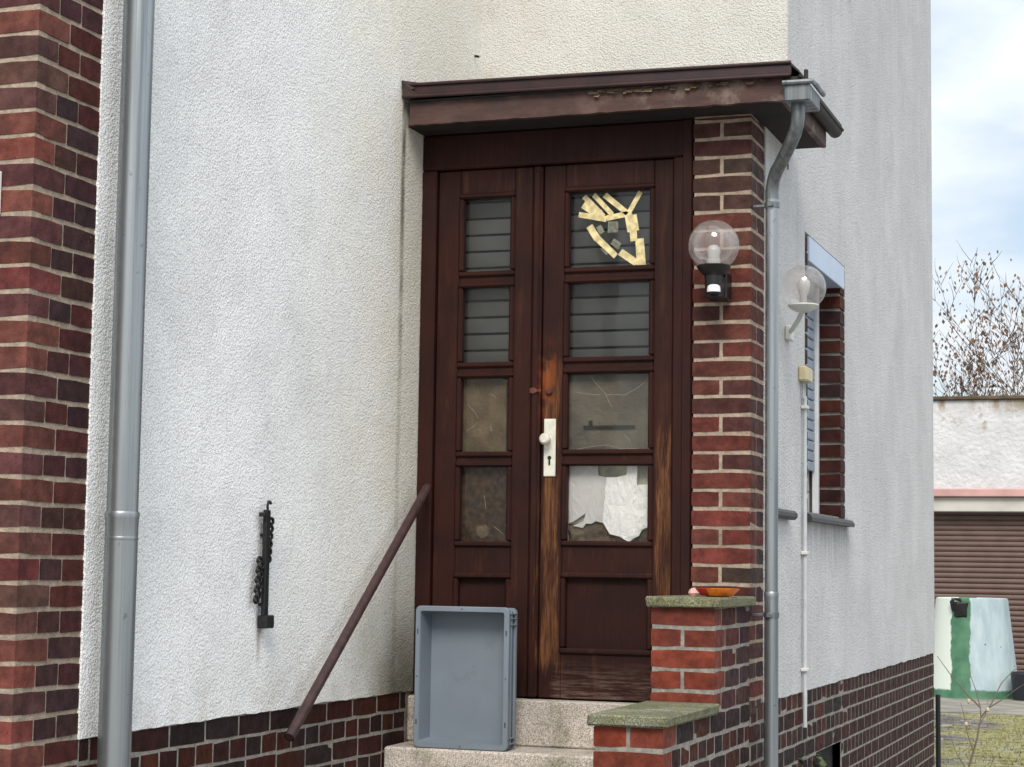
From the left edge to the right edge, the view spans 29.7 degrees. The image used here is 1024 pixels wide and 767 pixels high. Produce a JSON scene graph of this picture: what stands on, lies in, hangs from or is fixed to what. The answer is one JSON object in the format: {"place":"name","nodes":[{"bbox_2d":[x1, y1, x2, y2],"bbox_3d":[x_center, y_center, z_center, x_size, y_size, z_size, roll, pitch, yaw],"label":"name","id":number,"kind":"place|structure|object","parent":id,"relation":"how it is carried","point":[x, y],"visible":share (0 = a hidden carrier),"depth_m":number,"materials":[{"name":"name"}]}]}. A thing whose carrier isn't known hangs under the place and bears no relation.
{"place":"outdoors","nodes":[
{"label":"outdoors","id":0,"kind":"place"},
{"bbox_2d":[931,0,1023,395],"label":"sky","id":1,"kind":"structure","parent":0,"point":[977,46],"materials":[{"name":"white"}]},
{"bbox_2d":[933,395,1023,670],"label":"garage","id":2,"kind":"structure","parent":0,"point":[978,449],"depth_m":25.40,"materials":[{"name":"white paint"}]},
{"bbox_2d":[934,512,1023,670],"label":"roller door","id":3,"kind":"structure","parent":2,"relation":"in","point":[977,554],"depth_m":25.43,"materials":[{"name":"brown metal"}]},
{"bbox_2d":[934,711,1023,766],"bbox_3d":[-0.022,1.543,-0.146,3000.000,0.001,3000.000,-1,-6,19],"label":"ground","id":4,"kind":"structure","parent":0,"point":[1005,750],"depth_m":17.63,"materials":[{"name":"green plant"}]},
{"bbox_2d":[0,0,934,766],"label":"house","id":5,"kind":"structure","parent":4,"relation":"on","point":[450,252],"depth_m":8.04,"materials":[{"name":"white paint"}]},
{"bbox_2d":[0,171,1,207],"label":"enamel sign","id":6,"kind":"object","parent":5,"relation":"attached to","point":[0,186],"visible":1,"depth_m":5.67,"materials":[{"name":"white metal"}]},
{"bbox_2d":[97,0,154,766],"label":"downpipe","id":7,"kind":"object","parent":5,"relation":"attached to","point":[122,516],"visible":1,"depth_m":5.92,"materials":[{"name":"metal"}]},
{"bbox_2d":[253,500,274,628],"bbox_3d":[-0.894,0.649,6.941,0.045,0.461,0.138,-1,-6,19],"label":"iron ornament","id":8,"kind":"object","parent":5,"relation":"attached to","point":[265,620],"visible":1,"depth_m":6.94,"materials":[{"name":"black metal"}]},
{"bbox_2d":[284,484,431,741],"bbox_3d":[-0.586,0.867,7.670,0.051,0.994,1.360,-1,-6,19],"label":"handrail","id":9,"kind":"object","parent":5,"relation":"attached to","point":[297,722],"visible":1,"depth_m":7.54,"materials":[{"name":"brown metal"}]},
{"bbox_2d":[432,166,544,696],"bbox_3d":[-0.095,0.197,8.340,0.495,2.276,0.114,-1,-6,19],"label":"door leaf","id":10,"kind":"structure","parent":5,"relation":"in","point":[488,415],"depth_m":8.33,"materials":[{"name":"brown paint"}]},
{"bbox_2d":[538,159,673,700],"bbox_3d":[0.399,0.186,8.149,0.576,2.276,0.132,-1,-6,19],"label":"door leaf","id":11,"kind":"structure","parent":5,"relation":"in","point":[613,432],"depth_m":8.15,"materials":[{"name":"brown paint"}]},
{"bbox_2d":[696,245,731,301],"bbox_3d":[0.830,-0.502,7.880,0.208,0.325,0.261,-1,-6,19],"label":"wall lamp","id":12,"kind":"object","parent":5,"relation":"attached to","point":[713,269],"visible":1,"depth_m":7.83,"materials":[{"name":"black plastic"}]},
{"bbox_2d":[752,103,804,766],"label":"downpipe","id":13,"kind":"object","parent":5,"relation":"attached to","point":[771,206],"visible":1,"depth_m":7.87,"materials":[{"name":"metal"}]},
{"bbox_2d":[785,277,818,341],"bbox_3d":[1.223,-0.354,8.431,0.195,0.291,0.445,2,-6,-15],"label":"wall lamp","id":14,"kind":"object","parent":5,"relation":"attached to","point":[803,306],"visible":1,"depth_m":8.30,"materials":[{"name":"white plastic"}]},
{"bbox_2d":[798,366,812,727],"bbox_3d":[1.346,0.745,8.845,0.038,1.645,0.160,-1,-6,19],"label":"cable conduit","id":15,"kind":"object","parent":5,"relation":"attached to","point":[805,374],"visible":1,"depth_m":8.84,"materials":[{"name":"beige plastic"}]},
{"bbox_2d":[805,236,854,526],"bbox_3d":[1.475,0.021,9.569,0.250,1.350,1.190,-1,-6,19],"label":"window","id":16,"kind":"structure","parent":5,"relation":"in","point":[821,268],"depth_m":9.92,"materials":[{"name":"brick"}]},
{"bbox_2d":[384,695,634,766],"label":"entrance steps","id":17,"kind":"structure","parent":4,"relation":"on","point":[554,733],"depth_m":7.97,"materials":[{"name":"stone"}]},
{"bbox_2d":[413,606,517,750],"bbox_3d":[-0.190,1.212,7.968,0.411,0.580,0.121,-1,-6,19],"label":"plastic crate","id":18,"kind":"object","parent":17,"relation":"on","point":[465,678],"visible":1,"depth_m":8.01,"materials":[{"name":"grey plastic"}]},
{"bbox_2d":[587,595,755,766],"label":"stair wall","id":19,"kind":"structure","parent":4,"relation":"on","point":[693,711],"depth_m":7.26,"materials":[{"name":"brick"}]},
{"bbox_2d":[688,588,699,595],"bbox_3d":[0.715,0.818,7.569,0.047,0.034,0.047,-1,-6,19],"label":"pebble","id":20,"kind":"object","parent":19,"relation":"on","point":[693,592],"visible":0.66,"depth_m":7.55,"materials":[{"name":"pink stone"}]},
{"bbox_2d":[695,588,738,596],"bbox_3d":[0.795,0.809,7.467,0.174,0.032,0.155,-1,-6,19],"label":"dish","id":21,"kind":"object","parent":19,"relation":"on","point":[718,592],"visible":1,"depth_m":7.41,"materials":[{"name":"orange ceramic"}]},
{"bbox_2d":[798,752,833,766],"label":"weed","id":22,"kind":"object","parent":4,"relation":"on","point":[822,763],"visible":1,"depth_m":8.87,"materials":[{"name":"green plant"}]},
{"bbox_2d":[932,240,1023,395],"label":"bare tree","id":23,"kind":"object","parent":4,"relation":"on","point":[1005,330],"visible":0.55,"depth_m":32.68,"materials":[{"name":"brown plant"}]},
{"bbox_2d":[933,304,1022,395],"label":"bare tree","id":24,"kind":"object","parent":4,"relation":"on","point":[961,383],"visible":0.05,"depth_m":32.60,"materials":[{"name":"brown plant"}]},
{"bbox_2d":[934,713,1023,766],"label":"setts","id":25,"kind":"structure","parent":4,"relation":"on","point":[1008,724],"depth_m":17.89,"materials":[{"name":"grey stone"}]},
{"bbox_2d":[935,694,940,766],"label":"post","id":26,"kind":"object","parent":25,"relation":"on","point":[938,727],"visible":1,"depth_m":13.79,"materials":[{"name":"black plastic"}]},
{"bbox_2d":[937,656,1023,766],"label":"bare shrub","id":27,"kind":"object","parent":4,"relation":"on","point":[980,721],"visible":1,"depth_m":14.09,"materials":[{"name":"brown plant"}]},
{"bbox_2d":[934,697,1023,715],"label":"forecourt","id":28,"kind":"structure","parent":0,"point":[1003,706],"depth_m":22.26,"materials":[{"name":"concrete"}]},
{"bbox_2d":[934,597,1016,698],"bbox_3d":[5.776,3.303,24.206,1.170,1.227,1.170,-1,-6,19],"label":"recycling container","id":29,"kind":"object","parent":28,"relation":"on","point":[974,636],"visible":0.93,"depth_m":23.78,"materials":[{"name":"white paint"}]},
{"bbox_2d":[1010,671,1023,700],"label":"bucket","id":30,"kind":"object","parent":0,"point":[1017,679],"visible":0.96,"depth_m":23.41,"materials":[{"name":"grey plastic"}]}
]}

